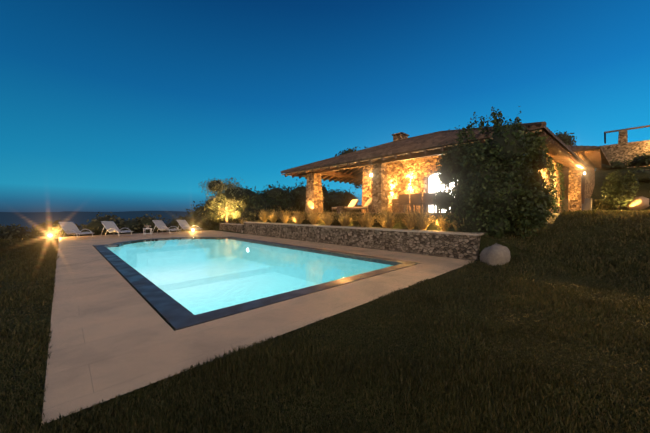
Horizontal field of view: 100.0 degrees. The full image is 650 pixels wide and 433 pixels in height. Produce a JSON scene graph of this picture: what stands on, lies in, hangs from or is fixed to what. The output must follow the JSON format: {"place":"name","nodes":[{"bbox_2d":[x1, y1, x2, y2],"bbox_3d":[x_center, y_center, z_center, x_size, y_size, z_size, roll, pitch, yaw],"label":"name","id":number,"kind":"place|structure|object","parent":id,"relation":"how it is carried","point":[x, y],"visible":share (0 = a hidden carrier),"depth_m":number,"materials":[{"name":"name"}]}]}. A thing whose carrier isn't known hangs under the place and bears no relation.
{"place":"outdoors","nodes":[
{"label":"outdoors","id":0,"kind":"place"},
{"bbox_2d":[0,166,649,432],"bbox_3d":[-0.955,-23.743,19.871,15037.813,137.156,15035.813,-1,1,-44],"label":"ground","id":1,"kind":"structure","parent":0,"point":[27,219],"depth_m":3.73,"materials":[{"name":"green plant"}]},
{"bbox_2d":[0,191,260,239],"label":"maquis shrubs","id":2,"kind":"object","parent":1,"relation":"on","point":[94,225],"depth_m":19.82,"materials":[{"name":"green plant"}]},
{"bbox_2d":[116,243,393,314],"bbox_3d":[-4.601,2.028,11.081,6.000,1.350,13.900,-1,1,-44],"label":"pool shell","id":3,"kind":"object","parent":1,"relation":"on","point":[212,290],"visible":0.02,"depth_m":11.32},
{"bbox_2d":[104,237,400,314],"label":"pool water","id":4,"kind":"structure","parent":3,"relation":"in","point":[168,243],"depth_m":9.43,"materials":[{"name":"blue liquid"}]},
{"bbox_2d":[93,236,419,329],"bbox_3d":[-4.601,1.476,11.073,6.640,0.254,14.540,-1,1,-44],"label":"pool coping","id":5,"kind":"object","parent":1,"relation":"on","point":[175,314],"visible":0.54,"depth_m":5.36,"materials":[{"name":"grey stone"}]},
{"bbox_2d":[41,230,473,423],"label":"pool deck paving","id":6,"kind":"structure","parent":1,"relation":"on","point":[114,334],"depth_m":3.76,"materials":[{"name":"stone"}]},
{"bbox_2d":[58,220,201,238],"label":"sun loungers","id":7,"kind":"object","parent":6,"relation":"on","point":[70,228],"visible":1,"depth_m":17.36,"materials":[{"name":"white metal"}]},
{"bbox_2d":[143,223,151,234],"bbox_3d":[-11.774,0.847,18.109,0.460,0.804,0.460,-1,1,-44],"label":"side table","id":8,"kind":"object","parent":6,"relation":"on","point":[147,227],"visible":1,"depth_m":18.10,"materials":[{"name":"white paint"}]},
{"bbox_2d":[48,172,633,237],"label":"outdoor lights","id":9,"kind":"object","parent":6,"relation":"on","point":[50,235],"visible":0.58,"depth_m":15.81,"materials":[{"name":"yellow metal"}]},
{"bbox_2d":[230,201,463,230],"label":"feather grass","id":10,"kind":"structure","parent":1,"relation":"on","point":[386,222],"depth_m":12.68,"materials":[{"name":"beige plant"}]},
{"bbox_2d":[219,222,486,260],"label":"retaining wall","id":11,"kind":"structure","parent":1,"relation":"on","point":[457,245],"depth_m":11.07,"materials":[{"name":"stone"}]},
{"bbox_2d":[186,125,649,221],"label":"trees","id":12,"kind":"object","parent":1,"relation":"on","point":[342,200],"depth_m":28.51,"materials":[{"name":"green plant"}]},
{"bbox_2d":[220,188,622,222],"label":"tree trunks","id":13,"kind":"object","parent":1,"relation":"on","point":[226,219],"visible":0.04,"depth_m":25.18,"materials":[{"name":"brown plant"}]},
{"bbox_2d":[199,176,247,219],"bbox_3d":[-9.020,-1.630,25.144,4.412,4.160,4.516,-1,1,-44],"label":"olive tree","id":14,"kind":"object","parent":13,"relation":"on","point":[224,188],"depth_m":24.47,"materials":[{"name":"green plant"}]},
{"bbox_2d":[305,132,581,212],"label":"house stone walls","id":15,"kind":"structure","parent":1,"relation":"on","point":[384,180],"depth_m":15.80,"materials":[{"name":"beige stone"}]},
{"bbox_2d":[281,129,586,184],"bbox_3d":[6.318,-3.796,17.481,11.890,2.238,14.794,-1,1,-44],"label":"roof timber","id":16,"kind":"object","parent":15,"relation":"on","point":[349,172],"visible":0.46,"depth_m":13.93,"materials":[{"name":"brown wood"}]},
{"bbox_2d":[281,121,589,173],"bbox_3d":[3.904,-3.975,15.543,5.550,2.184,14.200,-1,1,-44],"label":"roof tiles","id":17,"kind":"object","parent":16,"relation":"on","point":[427,141],"visible":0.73,"depth_m":13.96,"materials":[{"name":"brown tile"}]},
{"bbox_2d":[535,126,588,167],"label":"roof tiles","id":18,"kind":"object","parent":16,"relation":"attached to","point":[557,139],"visible":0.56,"depth_m":10.86,"materials":[{"name":"brown tile"}]},
{"bbox_2d":[430,106,557,238],"bbox_3d":[5.840,-1.154,9.637,3.558,5.135,3.712,-1,1,-44],"label":"bush","id":19,"kind":"object","parent":1,"relation":"on","point":[536,201],"depth_m":8.59,"materials":[{"name":"green plant"}]},
{"bbox_2d":[480,243,510,265],"bbox_3d":[4.906,1.214,7.896,0.926,0.948,0.826,-1,1,-44],"label":"boulder","id":20,"kind":"object","parent":1,"relation":"on","point":[495,254],"visible":0.62,"depth_m":7.54,"materials":[{"name":"stone"}]},
{"bbox_2d":[562,198,591,211],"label":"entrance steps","id":21,"kind":"structure","parent":1,"relation":"on","point":[587,206],"depth_m":16.37,"materials":[{"name":"stone"}]},
{"bbox_2d":[562,152,594,198],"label":"wing walls","id":22,"kind":"structure","parent":1,"relation":"on","point":[589,179],"depth_m":18.70,"materials":[{"name":"stone"}]},
{"bbox_2d":[573,149,601,203],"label":"wall","id":23,"kind":"structure","parent":1,"relation":"on","point":[593,156],"depth_m":16.91,"materials":[{"name":"beige paint"}]},
{"bbox_2d":[568,145,599,150],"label":"roof tiles","id":24,"kind":"object","parent":23,"relation":"on","point":[575,148],"visible":0.15,"depth_m":16.66,"materials":[{"name":"brown tile"}]},
{"bbox_2d":[567,145,610,165],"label":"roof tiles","id":25,"kind":"object","parent":23,"relation":"attached to","point":[604,160],"visible":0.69,"depth_m":18.93,"materials":[{"name":"brown tile"}]},
{"bbox_2d":[544,155,639,212],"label":"shrubs","id":26,"kind":"object","parent":1,"relation":"on","point":[617,181],"visible":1,"depth_m":15.69,"materials":[{"name":"green plant"}]},
{"bbox_2d":[600,125,649,167],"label":"stone wall","id":27,"kind":"structure","parent":1,"relation":"on","point":[623,149],"depth_m":25.78,"materials":[{"name":"stone"}]},
{"bbox_2d":[627,196,649,209],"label":"boulder","id":28,"kind":"object","parent":1,"relation":"on","point":[640,203],"visible":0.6,"depth_m":15.43,"materials":[{"name":"grey stone"}]},
{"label":"terrace floor","id":29,"kind":"structure","parent":1,"relation":"on","visible":0},
{"bbox_2d":[331,198,405,212],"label":"patio lounge chairs","id":30,"kind":"object","parent":29,"relation":"on","point":[354,202],"visible":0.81,"depth_m":16.33,"materials":[{"name":"fabric"}]},
{"bbox_2d":[393,193,450,212],"bbox_3d":[4.812,-0.644,13.903,2.016,0.910,2.710,-1,1,-44],"label":"outdoor dining set","id":31,"kind":"object","parent":29,"relation":"on","point":[424,200],"visible":0.62,"depth_m":13.11,"materials":[{"name":"wood"}]},
{"bbox_2d":[427,173,457,212],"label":"window","id":32,"kind":"structure","parent":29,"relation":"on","point":[433,183],"depth_m":18.86,"materials":[{"name":"grey glass"}]},
{"bbox_2d":[0,0,649,211],"label":"sky","id":33,"kind":"structure","parent":0,"point":[106,105],"materials":[{"name":"blue"}]}
]}

